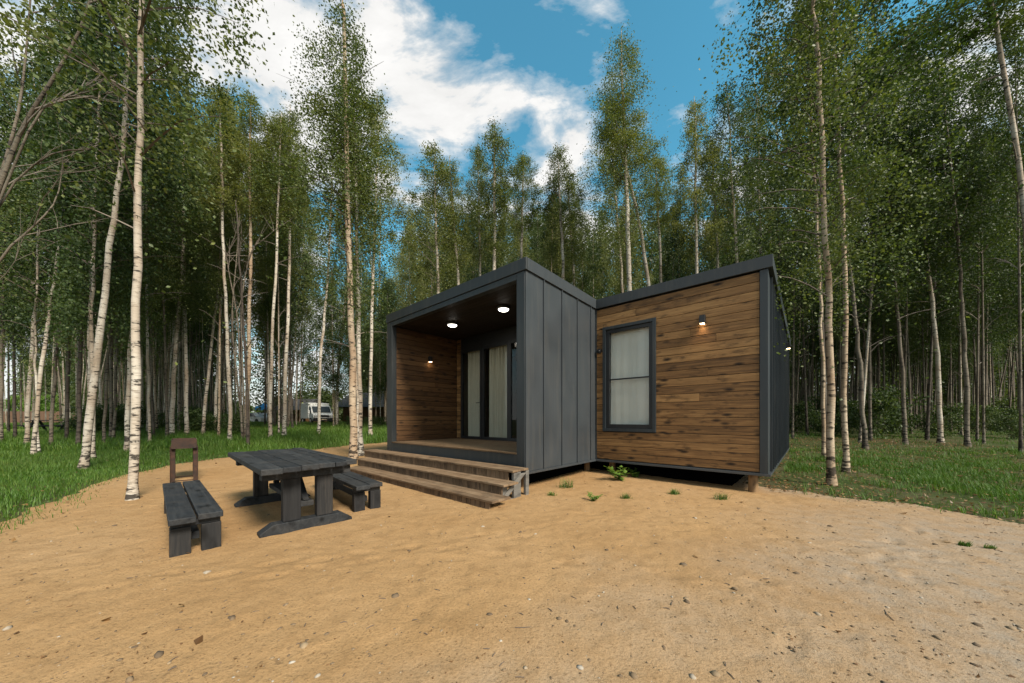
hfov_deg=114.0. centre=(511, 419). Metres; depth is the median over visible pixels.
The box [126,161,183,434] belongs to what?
birch tree
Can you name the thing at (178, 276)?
birch tree
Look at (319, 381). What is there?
birch tree
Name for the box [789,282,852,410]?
birch tree
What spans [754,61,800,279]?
birch tree
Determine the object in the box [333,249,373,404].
birch tree
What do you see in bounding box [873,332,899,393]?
birch tree
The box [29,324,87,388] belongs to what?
birch tree
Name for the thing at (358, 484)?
bench
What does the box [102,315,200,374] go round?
birch tree
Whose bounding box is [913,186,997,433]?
birch tree
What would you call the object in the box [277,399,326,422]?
timber house
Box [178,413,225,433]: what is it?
shrub
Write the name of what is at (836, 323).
birch tree
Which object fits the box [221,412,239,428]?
shrub
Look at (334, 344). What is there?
birch tree
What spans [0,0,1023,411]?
sky
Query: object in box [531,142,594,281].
birch tree
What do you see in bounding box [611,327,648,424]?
net curtain
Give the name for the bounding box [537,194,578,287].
birch tree
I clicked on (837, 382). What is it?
birch tree
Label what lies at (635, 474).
weed plant
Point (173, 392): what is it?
birch tree
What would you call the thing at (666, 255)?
birch tree
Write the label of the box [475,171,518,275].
birch tree
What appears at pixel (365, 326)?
birch tree
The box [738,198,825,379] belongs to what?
birch tree
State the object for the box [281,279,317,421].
birch tree
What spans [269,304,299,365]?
birch tree
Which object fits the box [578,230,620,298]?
birch tree
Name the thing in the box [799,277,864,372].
birch tree
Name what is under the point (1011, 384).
birch tree
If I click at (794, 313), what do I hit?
birch tree
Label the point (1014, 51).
birch tree
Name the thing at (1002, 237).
birch tree
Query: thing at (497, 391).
curtain
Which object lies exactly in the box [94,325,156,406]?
birch tree
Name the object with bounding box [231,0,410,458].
birch tree
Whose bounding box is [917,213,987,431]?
birch tree
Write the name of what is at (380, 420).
shrub
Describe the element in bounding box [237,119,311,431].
birch tree
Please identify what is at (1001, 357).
birch tree
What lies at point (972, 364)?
birch tree
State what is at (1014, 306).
birch tree
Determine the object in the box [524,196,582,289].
birch tree
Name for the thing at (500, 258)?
birch tree
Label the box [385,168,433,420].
birch tree
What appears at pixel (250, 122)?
birch tree
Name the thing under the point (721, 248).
birch tree
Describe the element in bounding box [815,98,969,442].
birch tree
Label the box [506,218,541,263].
birch tree
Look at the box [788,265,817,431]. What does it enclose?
birch tree
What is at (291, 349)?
birch tree
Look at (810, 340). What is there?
birch tree
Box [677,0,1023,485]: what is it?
birch tree
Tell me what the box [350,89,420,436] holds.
birch tree
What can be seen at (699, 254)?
birch tree
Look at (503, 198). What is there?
birch tree
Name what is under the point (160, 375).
birch tree
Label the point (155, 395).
birch tree
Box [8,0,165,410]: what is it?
birch tree
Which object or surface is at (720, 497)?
grass tuft
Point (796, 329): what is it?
birch tree
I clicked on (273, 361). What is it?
birch tree
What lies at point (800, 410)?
shrub
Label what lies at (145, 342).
birch tree
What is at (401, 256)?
birch tree
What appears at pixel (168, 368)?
birch tree
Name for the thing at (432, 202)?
birch tree
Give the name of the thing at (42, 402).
leafy tree
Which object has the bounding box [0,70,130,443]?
birch tree
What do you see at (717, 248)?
birch tree
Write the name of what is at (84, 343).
birch tree
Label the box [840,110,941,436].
birch tree
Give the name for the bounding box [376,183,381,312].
birch tree
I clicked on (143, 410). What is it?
shrub
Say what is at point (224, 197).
birch tree
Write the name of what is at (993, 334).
birch tree
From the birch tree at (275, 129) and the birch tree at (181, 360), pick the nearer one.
the birch tree at (275, 129)
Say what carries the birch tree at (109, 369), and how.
on the ground at (935, 501)
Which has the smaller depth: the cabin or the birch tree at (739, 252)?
the cabin
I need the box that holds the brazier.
[170,438,197,482]
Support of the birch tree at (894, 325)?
on the ground at (935, 501)
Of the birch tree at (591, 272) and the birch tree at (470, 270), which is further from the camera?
the birch tree at (470, 270)
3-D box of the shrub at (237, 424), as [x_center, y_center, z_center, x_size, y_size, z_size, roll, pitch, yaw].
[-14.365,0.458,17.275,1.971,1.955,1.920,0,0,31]
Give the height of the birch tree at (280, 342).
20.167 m
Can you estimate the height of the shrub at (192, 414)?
2.278 m
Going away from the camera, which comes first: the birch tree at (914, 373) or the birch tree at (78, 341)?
the birch tree at (78, 341)
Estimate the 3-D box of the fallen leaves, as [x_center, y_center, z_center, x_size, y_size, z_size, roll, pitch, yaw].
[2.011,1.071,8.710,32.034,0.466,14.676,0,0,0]
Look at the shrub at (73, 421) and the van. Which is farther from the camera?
the van
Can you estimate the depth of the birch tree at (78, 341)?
16.90 m
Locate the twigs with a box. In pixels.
[0,473,1023,678]
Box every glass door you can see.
[461,346,481,439]
[482,341,508,440]
[509,339,516,441]
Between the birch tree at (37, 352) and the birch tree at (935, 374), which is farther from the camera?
the birch tree at (37, 352)
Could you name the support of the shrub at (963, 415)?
on the ground at (935, 501)
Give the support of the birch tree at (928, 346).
on the ground at (935, 501)
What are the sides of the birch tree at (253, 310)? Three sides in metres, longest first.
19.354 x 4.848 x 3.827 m
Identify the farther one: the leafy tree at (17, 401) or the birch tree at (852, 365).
the leafy tree at (17, 401)
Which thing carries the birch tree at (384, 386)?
on the ground at (935, 501)
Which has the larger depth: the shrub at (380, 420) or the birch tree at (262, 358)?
the birch tree at (262, 358)
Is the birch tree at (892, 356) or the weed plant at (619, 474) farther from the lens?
the birch tree at (892, 356)
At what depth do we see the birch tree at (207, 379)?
17.06 m
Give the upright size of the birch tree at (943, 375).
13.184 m
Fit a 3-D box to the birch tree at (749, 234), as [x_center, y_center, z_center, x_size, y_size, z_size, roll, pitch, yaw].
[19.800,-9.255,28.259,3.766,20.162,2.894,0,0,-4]
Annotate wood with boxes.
[3,199,1022,430]
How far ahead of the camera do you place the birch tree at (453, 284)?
21.57 m
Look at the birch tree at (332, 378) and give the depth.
24.03 m
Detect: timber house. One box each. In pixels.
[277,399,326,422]
[338,393,383,421]
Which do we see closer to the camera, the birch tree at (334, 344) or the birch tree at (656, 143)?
the birch tree at (656, 143)
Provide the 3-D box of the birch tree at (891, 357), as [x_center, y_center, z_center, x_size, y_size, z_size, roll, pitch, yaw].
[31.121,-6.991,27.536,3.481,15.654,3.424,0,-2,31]
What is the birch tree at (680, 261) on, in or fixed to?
on the ground at (935, 501)
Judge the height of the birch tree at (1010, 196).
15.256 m
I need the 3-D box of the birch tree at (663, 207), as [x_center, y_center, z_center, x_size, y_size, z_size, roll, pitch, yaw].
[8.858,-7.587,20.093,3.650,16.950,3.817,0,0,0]
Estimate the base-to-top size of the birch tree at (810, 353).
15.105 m
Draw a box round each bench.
[163,480,222,557]
[333,471,382,511]
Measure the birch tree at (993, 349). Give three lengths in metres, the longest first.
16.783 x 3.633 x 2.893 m
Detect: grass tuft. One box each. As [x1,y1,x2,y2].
[555,478,572,487]
[619,492,632,498]
[668,489,679,494]
[710,491,730,499]
[958,540,973,546]
[984,544,996,548]
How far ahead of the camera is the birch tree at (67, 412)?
14.18 m
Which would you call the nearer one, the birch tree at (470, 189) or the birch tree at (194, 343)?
the birch tree at (470, 189)
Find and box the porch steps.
[350,449,528,508]
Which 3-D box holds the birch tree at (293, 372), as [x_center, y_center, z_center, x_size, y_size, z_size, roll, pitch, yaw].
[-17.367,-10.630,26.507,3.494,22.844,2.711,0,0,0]
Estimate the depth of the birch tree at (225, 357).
33.53 m
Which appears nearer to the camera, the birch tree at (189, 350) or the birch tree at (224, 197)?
the birch tree at (224, 197)
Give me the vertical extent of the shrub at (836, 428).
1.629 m
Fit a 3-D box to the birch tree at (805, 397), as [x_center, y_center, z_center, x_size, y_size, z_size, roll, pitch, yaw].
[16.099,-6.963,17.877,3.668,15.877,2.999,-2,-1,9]
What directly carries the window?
in the cabin
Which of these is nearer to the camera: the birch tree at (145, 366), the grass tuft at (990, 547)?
the grass tuft at (990, 547)
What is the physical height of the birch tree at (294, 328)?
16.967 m
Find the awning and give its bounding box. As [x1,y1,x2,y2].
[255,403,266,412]
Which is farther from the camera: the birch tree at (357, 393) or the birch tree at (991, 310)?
the birch tree at (991, 310)
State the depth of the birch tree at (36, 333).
10.66 m
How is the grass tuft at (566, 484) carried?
on the sand clearing
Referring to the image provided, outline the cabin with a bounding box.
[386,254,790,492]
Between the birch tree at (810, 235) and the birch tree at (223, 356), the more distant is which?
the birch tree at (223, 356)
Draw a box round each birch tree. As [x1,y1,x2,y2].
[0,0,166,457]
[0,0,331,500]
[0,1,153,452]
[0,25,27,353]
[0,42,77,443]
[0,55,85,451]
[0,56,47,440]
[0,60,131,444]
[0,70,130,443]
[0,101,47,437]
[0,124,102,438]
[0,199,46,374]
[3,232,40,431]
[4,282,56,419]
[5,0,248,469]
[5,293,49,428]
[6,301,52,394]
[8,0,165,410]
[25,255,104,424]
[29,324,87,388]
[30,0,216,451]
[35,113,176,436]
[41,290,86,429]
[48,84,178,442]
[52,309,103,432]
[65,323,106,371]
[78,118,169,439]
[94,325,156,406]
[96,297,143,369]
[99,301,145,379]
[101,318,126,402]
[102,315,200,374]
[106,176,176,430]
[109,126,196,432]
[112,87,211,441]
[113,125,220,435]
[117,348,145,367]
[118,264,178,429]
[119,345,127,400]
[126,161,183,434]
[129,285,170,428]
[141,81,217,429]
[143,339,177,388]
[144,141,213,433]
[145,302,197,398]
[153,136,216,358]
[155,327,172,412]
[156,313,173,422]
[156,321,193,421]
[157,333,172,389]
[158,150,224,433]
[161,146,217,411]
[161,196,217,393]
[165,112,260,434]
[167,76,268,439]
[167,316,203,377]
[168,269,210,408]
[173,267,218,406]
[183,229,238,420]
[185,87,252,428]
[187,255,212,406]
[188,207,207,405]
[188,312,216,407]
[189,87,295,424]
[192,77,270,432]
[192,258,239,411]
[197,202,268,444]
[198,301,233,366]
[201,301,245,366]
[205,178,255,428]
[205,212,222,411]
[206,161,270,384]
[214,139,284,403]
[214,310,238,381]
[223,237,253,400]
[229,176,298,390]
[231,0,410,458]
[231,108,310,435]
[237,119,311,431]
[238,217,297,348]
[244,242,294,423]
[251,257,284,422]
[253,183,316,426]
[256,283,277,422]
[257,98,321,436]
[257,152,333,426]
[262,179,325,427]
[269,255,299,422]
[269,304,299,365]
[274,257,304,380]
[275,156,316,424]
[281,195,324,424]
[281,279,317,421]
[285,66,417,455]
[288,275,349,425]
[294,120,350,433]
[311,262,364,424]
[315,195,384,456]
[318,245,385,400]
[321,299,346,400]
[329,291,373,408]
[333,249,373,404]
[334,132,371,424]
[340,256,365,401]
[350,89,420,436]
[354,260,394,424]
[361,272,382,397]
[361,288,398,376]
[361,290,386,416]
[367,276,404,424]
[367,281,385,420]
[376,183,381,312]
[383,139,473,299]
[383,254,410,341]
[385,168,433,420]
[388,204,429,309]
[391,226,421,307]
[412,200,455,302]
[416,219,443,300]
[423,153,481,284]
[430,223,466,295]
[455,142,496,276]
[455,242,478,282]
[460,116,531,272]
[463,205,491,281]
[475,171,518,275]
[485,231,507,271]
[504,196,531,263]
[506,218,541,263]
[508,150,546,258]
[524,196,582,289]
[527,211,547,265]
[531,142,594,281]
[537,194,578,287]
[549,220,578,286]
[554,19,685,297]
[555,172,597,285]
[558,208,591,295]
[566,204,597,293]
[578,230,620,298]
[579,235,614,299]
[588,80,692,285]
[595,138,658,292]
[608,198,655,293]
[608,235,619,292]
[613,210,641,293]
[630,154,693,282]
[652,198,703,284]
[655,91,756,277]
[657,196,714,283]
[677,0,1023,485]
[681,225,712,276]
[686,134,747,270]
[697,77,793,262]
[698,195,752,269]
[702,150,767,269]
[705,217,740,270]
[728,80,782,256]
[735,0,940,457]
[738,115,859,438]
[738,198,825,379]
[741,198,757,256]
[744,0,1023,472]
[748,0,867,413]
[752,212,817,385]
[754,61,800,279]
[775,173,851,434]
[775,232,824,429]
[781,100,930,449]
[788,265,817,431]
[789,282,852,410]
[789,304,807,399]
[790,208,824,426]
[791,268,867,394]
[795,276,834,406]
[798,320,817,381]
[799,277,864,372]
[800,68,922,440]
[807,227,876,369]
[813,2,976,444]
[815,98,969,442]
[817,203,876,368]
[824,217,863,432]
[833,290,853,396]
[834,283,876,400]
[835,313,874,399]
[839,34,997,442]
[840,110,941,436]
[848,272,876,400]
[848,272,901,391]
[849,262,901,428]
[850,337,899,399]
[853,130,910,429]
[857,207,918,430]
[857,266,890,365]
[861,250,926,376]
[863,206,966,433]
[867,224,929,371]
[871,0,1023,250]
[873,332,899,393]
[876,323,912,394]
[880,76,1013,439]
[880,260,998,430]
[880,326,927,426]
[880,331,923,395]
[882,43,1023,443]
[884,203,991,431]
[886,302,988,428]
[886,305,902,392]
[887,0,1023,446]
[894,293,966,419]
[895,292,1000,428]
[902,305,944,425]
[909,126,1023,440]
[909,198,1016,435]
[909,296,988,426]
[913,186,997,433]
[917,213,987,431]
[929,322,996,424]
[932,315,998,386]
[946,190,1004,429]
[947,195,1023,394]
[953,0,1023,451]
[957,298,1004,354]
[960,89,1023,304]
[966,248,1015,418]
[967,199,1023,430]
[976,254,1003,406]
[980,92,1023,349]
[980,189,1023,438]
[984,283,1023,400]
[988,302,1004,396]
[989,243,1023,400]
[989,246,1023,429]
[997,235,1023,344]
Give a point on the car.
(259, 417)
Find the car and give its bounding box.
[250,413,273,421]
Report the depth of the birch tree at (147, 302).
12.58 m
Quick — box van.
[301,403,332,423]
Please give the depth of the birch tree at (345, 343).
36.74 m
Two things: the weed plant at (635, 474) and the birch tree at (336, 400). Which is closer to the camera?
the weed plant at (635, 474)
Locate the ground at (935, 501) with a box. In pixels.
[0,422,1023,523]
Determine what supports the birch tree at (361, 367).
on the ground at (935, 501)
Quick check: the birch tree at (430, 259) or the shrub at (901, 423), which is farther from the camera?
the birch tree at (430, 259)
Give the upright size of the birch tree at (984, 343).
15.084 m
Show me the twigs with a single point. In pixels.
(571, 596)
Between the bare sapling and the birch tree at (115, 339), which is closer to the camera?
the bare sapling
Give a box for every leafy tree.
[4,395,23,410]
[19,392,58,410]
[46,394,62,410]
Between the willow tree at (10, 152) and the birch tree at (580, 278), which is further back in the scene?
the birch tree at (580, 278)
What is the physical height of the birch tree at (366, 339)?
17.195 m
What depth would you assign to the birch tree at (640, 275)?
28.67 m
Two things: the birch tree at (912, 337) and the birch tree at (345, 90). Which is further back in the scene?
the birch tree at (912, 337)
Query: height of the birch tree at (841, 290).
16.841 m
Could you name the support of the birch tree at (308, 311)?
on the ground at (935, 501)
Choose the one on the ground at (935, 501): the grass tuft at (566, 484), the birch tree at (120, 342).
the birch tree at (120, 342)
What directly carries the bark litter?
on the sand clearing
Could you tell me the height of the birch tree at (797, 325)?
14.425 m
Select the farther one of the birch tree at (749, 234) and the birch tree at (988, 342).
the birch tree at (749, 234)
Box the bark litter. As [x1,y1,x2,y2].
[0,464,1019,682]
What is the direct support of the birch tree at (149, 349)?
on the ground at (935, 501)
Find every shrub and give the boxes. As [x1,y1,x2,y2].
[55,398,130,430]
[70,405,145,432]
[116,401,159,429]
[155,407,217,431]
[158,410,177,426]
[176,404,207,426]
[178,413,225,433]
[207,405,226,421]
[209,411,255,433]
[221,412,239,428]
[344,415,363,424]
[372,416,385,424]
[789,400,820,432]
[799,394,858,431]
[808,406,854,429]
[809,409,849,436]
[810,397,855,428]
[836,379,935,438]
[865,406,923,433]
[889,414,918,429]
[911,402,975,437]
[953,398,975,427]
[963,403,1007,434]
[987,411,1023,438]
[988,393,1016,429]
[990,406,1018,430]
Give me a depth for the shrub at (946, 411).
15.85 m
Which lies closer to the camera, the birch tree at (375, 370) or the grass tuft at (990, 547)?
the grass tuft at (990, 547)
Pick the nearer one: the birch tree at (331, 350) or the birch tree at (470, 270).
the birch tree at (470, 270)
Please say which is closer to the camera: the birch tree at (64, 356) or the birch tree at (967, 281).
the birch tree at (967, 281)
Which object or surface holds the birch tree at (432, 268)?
on the ground at (935, 501)
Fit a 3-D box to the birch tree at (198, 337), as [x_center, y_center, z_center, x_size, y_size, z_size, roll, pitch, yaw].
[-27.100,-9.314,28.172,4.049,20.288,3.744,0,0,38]
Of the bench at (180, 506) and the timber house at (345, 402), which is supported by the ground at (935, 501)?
the timber house at (345, 402)
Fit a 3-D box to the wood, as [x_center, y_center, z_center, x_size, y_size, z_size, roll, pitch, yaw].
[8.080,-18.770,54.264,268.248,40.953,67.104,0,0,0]
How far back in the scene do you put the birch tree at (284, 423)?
15.88 m
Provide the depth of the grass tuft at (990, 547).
3.15 m
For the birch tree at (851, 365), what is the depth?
30.85 m
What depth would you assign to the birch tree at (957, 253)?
12.43 m
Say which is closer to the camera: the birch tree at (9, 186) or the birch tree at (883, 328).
the birch tree at (9, 186)
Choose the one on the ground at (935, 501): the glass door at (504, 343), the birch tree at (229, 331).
the birch tree at (229, 331)
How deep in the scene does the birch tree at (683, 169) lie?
16.75 m
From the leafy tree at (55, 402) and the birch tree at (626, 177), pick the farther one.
the leafy tree at (55, 402)
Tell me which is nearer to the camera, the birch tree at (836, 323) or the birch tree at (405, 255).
the birch tree at (836, 323)
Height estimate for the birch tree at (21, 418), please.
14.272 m
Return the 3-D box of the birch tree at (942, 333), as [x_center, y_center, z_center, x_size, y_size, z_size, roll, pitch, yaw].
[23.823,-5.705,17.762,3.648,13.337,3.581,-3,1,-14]
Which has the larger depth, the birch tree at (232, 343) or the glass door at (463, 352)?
the birch tree at (232, 343)
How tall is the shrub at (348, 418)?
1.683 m
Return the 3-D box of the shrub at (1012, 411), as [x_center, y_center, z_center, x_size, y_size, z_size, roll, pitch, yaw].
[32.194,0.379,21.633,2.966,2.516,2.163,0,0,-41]
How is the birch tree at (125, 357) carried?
on the ground at (935, 501)
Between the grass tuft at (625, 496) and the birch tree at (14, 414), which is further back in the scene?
the birch tree at (14, 414)
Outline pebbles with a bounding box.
[2,452,1023,682]
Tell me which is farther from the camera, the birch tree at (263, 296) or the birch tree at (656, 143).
the birch tree at (263, 296)
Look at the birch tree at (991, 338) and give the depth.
14.80 m
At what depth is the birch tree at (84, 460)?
8.03 m
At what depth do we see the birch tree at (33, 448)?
9.90 m
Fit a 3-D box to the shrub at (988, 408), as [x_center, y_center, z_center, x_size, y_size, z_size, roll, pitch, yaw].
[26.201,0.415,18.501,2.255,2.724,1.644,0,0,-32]
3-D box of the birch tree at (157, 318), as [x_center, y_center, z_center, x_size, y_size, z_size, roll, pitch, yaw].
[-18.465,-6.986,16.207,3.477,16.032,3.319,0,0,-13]
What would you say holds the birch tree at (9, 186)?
on the ground at (935, 501)
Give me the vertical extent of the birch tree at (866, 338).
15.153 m
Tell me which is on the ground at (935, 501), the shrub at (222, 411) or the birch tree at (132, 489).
the shrub at (222, 411)
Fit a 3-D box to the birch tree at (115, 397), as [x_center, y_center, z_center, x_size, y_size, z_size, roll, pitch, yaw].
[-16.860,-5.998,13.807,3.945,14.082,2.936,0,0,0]
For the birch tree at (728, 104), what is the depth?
16.36 m
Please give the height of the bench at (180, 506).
0.435 m
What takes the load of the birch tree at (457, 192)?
on the ground at (935, 501)
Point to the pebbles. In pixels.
(303, 645)
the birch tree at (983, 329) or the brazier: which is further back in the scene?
the birch tree at (983, 329)
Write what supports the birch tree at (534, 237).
on the ground at (935, 501)
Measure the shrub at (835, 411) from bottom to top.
3.313 m
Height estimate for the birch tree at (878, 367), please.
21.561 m
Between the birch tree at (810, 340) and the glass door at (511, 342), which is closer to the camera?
the glass door at (511, 342)
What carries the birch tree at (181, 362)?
on the ground at (935, 501)
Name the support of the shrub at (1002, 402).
on the ground at (935, 501)
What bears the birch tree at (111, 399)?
on the ground at (935, 501)
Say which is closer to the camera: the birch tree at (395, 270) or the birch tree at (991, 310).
the birch tree at (991, 310)
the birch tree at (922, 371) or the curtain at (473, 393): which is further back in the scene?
the birch tree at (922, 371)
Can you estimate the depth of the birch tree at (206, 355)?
31.84 m
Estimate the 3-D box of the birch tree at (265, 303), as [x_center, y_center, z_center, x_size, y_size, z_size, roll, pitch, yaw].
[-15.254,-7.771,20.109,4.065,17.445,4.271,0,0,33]
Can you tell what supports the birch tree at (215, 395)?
on the ground at (935, 501)
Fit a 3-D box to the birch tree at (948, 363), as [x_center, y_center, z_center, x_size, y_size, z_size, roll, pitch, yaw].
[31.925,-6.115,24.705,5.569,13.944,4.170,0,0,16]
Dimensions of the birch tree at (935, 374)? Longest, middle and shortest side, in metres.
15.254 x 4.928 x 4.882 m
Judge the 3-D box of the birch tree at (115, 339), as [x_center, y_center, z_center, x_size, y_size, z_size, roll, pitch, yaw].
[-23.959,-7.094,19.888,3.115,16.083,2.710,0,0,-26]
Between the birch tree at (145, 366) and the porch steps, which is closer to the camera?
the porch steps
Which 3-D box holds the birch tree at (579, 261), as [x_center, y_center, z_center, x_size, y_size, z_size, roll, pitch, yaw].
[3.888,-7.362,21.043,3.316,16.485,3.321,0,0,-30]
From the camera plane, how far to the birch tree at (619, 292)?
21.66 m
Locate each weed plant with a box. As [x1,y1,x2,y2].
[587,492,602,500]
[603,465,628,480]
[627,467,639,476]
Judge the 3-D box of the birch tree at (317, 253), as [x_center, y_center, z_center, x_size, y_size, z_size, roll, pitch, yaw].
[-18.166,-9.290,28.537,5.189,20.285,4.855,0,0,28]
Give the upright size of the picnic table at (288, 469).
0.756 m
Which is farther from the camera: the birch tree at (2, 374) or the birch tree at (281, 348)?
the birch tree at (281, 348)
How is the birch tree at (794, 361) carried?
on the ground at (935, 501)
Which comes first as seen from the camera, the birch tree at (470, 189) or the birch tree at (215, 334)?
the birch tree at (470, 189)
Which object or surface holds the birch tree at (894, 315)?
on the ground at (935, 501)
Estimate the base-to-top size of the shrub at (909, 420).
2.467 m
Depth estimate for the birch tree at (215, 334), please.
25.65 m
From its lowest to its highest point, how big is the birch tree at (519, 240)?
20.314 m
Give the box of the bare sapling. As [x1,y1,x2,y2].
[224,209,290,437]
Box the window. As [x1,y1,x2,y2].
[603,317,656,432]
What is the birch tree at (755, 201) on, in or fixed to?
on the ground at (935, 501)
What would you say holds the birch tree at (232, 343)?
on the ground at (935, 501)
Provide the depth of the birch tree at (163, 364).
29.18 m
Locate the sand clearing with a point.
(503, 560)
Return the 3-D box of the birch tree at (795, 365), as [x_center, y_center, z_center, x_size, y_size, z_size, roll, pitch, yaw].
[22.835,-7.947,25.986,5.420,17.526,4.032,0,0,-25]
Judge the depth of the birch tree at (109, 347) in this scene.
12.80 m
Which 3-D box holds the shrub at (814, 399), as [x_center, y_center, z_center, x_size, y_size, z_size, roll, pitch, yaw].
[20.146,-0.088,20.946,2.565,3.697,2.982,0,0,18]
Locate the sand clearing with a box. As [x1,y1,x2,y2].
[0,442,1023,682]
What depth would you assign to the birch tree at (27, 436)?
12.42 m
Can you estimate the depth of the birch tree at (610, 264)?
32.59 m
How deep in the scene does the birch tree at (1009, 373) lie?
26.35 m
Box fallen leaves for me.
[0,437,1023,657]
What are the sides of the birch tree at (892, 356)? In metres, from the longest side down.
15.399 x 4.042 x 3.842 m
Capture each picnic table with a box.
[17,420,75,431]
[228,448,356,537]
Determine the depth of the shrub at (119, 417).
17.78 m
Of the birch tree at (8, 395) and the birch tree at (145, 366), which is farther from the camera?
the birch tree at (145, 366)
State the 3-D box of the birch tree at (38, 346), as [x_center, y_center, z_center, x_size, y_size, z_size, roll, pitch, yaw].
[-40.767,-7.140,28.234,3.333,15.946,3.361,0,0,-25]
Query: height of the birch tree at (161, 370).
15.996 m
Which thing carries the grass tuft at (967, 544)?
on the sand clearing
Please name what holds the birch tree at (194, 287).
on the ground at (935, 501)
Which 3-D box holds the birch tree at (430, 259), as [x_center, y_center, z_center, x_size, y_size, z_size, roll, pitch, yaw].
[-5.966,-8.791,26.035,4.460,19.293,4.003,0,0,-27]
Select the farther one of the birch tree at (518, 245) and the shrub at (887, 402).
the birch tree at (518, 245)
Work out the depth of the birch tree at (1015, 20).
9.44 m
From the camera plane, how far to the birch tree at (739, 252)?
23.60 m
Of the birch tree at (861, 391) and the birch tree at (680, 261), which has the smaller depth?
the birch tree at (861, 391)
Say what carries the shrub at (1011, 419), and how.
on the ground at (935, 501)
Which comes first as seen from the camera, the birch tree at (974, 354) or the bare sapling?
the bare sapling
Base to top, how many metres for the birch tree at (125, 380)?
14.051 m
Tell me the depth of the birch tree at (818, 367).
29.63 m
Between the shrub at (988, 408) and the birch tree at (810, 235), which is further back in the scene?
the shrub at (988, 408)
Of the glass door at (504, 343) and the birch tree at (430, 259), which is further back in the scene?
the birch tree at (430, 259)
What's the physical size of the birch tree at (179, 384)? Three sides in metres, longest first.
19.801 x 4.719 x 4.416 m
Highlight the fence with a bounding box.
[3,411,83,422]
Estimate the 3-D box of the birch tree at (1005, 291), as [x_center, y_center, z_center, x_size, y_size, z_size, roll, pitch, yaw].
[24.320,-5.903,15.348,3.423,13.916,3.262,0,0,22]
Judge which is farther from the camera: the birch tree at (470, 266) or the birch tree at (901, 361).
the birch tree at (470, 266)
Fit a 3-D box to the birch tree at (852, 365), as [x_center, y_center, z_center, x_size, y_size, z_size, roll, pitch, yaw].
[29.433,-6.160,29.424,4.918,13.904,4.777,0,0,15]
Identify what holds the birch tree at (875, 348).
on the ground at (935, 501)
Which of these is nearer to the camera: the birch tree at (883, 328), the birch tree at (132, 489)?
the birch tree at (132, 489)
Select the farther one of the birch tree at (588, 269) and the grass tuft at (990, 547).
the birch tree at (588, 269)
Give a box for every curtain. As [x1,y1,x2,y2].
[468,351,479,435]
[489,345,506,437]
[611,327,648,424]
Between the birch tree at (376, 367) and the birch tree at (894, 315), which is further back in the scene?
the birch tree at (376, 367)
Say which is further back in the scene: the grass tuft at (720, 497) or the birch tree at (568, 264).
the birch tree at (568, 264)
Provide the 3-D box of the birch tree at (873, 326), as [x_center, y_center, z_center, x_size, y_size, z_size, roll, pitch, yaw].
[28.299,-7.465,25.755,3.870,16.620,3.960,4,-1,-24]
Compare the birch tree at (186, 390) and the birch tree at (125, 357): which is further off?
the birch tree at (125, 357)
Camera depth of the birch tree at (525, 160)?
19.80 m
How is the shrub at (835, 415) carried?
on the ground at (935, 501)
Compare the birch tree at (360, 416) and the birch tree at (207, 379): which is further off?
the birch tree at (207, 379)
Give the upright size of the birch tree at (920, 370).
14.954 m
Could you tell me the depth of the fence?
50.70 m
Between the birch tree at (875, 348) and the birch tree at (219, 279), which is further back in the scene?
the birch tree at (875, 348)
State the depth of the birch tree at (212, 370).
30.03 m
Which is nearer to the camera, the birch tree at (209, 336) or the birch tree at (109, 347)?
the birch tree at (109, 347)
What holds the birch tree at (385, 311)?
on the ground at (935, 501)
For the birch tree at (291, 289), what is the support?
on the ground at (935, 501)
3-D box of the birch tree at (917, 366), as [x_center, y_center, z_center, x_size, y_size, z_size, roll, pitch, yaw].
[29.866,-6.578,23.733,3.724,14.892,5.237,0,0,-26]
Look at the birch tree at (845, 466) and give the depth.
7.26 m
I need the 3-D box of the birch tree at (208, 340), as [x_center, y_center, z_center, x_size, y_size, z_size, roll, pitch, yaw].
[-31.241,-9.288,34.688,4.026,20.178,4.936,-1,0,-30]
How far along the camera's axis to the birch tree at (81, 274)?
8.96 m
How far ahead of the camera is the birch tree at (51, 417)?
11.63 m
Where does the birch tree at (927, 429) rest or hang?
on the ground at (935, 501)
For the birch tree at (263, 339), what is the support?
on the ground at (935, 501)
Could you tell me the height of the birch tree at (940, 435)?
17.355 m
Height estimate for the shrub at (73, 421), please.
2.851 m
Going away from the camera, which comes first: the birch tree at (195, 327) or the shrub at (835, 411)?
the shrub at (835, 411)
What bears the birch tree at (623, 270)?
on the ground at (935, 501)
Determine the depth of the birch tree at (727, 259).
24.87 m
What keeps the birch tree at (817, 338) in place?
on the ground at (935, 501)
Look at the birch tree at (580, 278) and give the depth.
29.11 m
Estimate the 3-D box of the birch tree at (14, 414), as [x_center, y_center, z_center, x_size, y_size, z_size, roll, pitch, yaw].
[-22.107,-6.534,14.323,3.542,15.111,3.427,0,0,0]
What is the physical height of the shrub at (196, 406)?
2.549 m
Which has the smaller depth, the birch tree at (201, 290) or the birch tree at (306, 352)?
the birch tree at (201, 290)
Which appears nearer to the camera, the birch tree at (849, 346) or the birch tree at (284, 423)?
the birch tree at (284, 423)
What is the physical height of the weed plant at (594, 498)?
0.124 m
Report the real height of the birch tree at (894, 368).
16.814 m
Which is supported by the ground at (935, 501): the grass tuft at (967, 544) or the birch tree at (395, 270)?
the birch tree at (395, 270)
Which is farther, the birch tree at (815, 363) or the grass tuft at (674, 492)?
the birch tree at (815, 363)
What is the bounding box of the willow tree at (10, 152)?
[0,0,216,278]

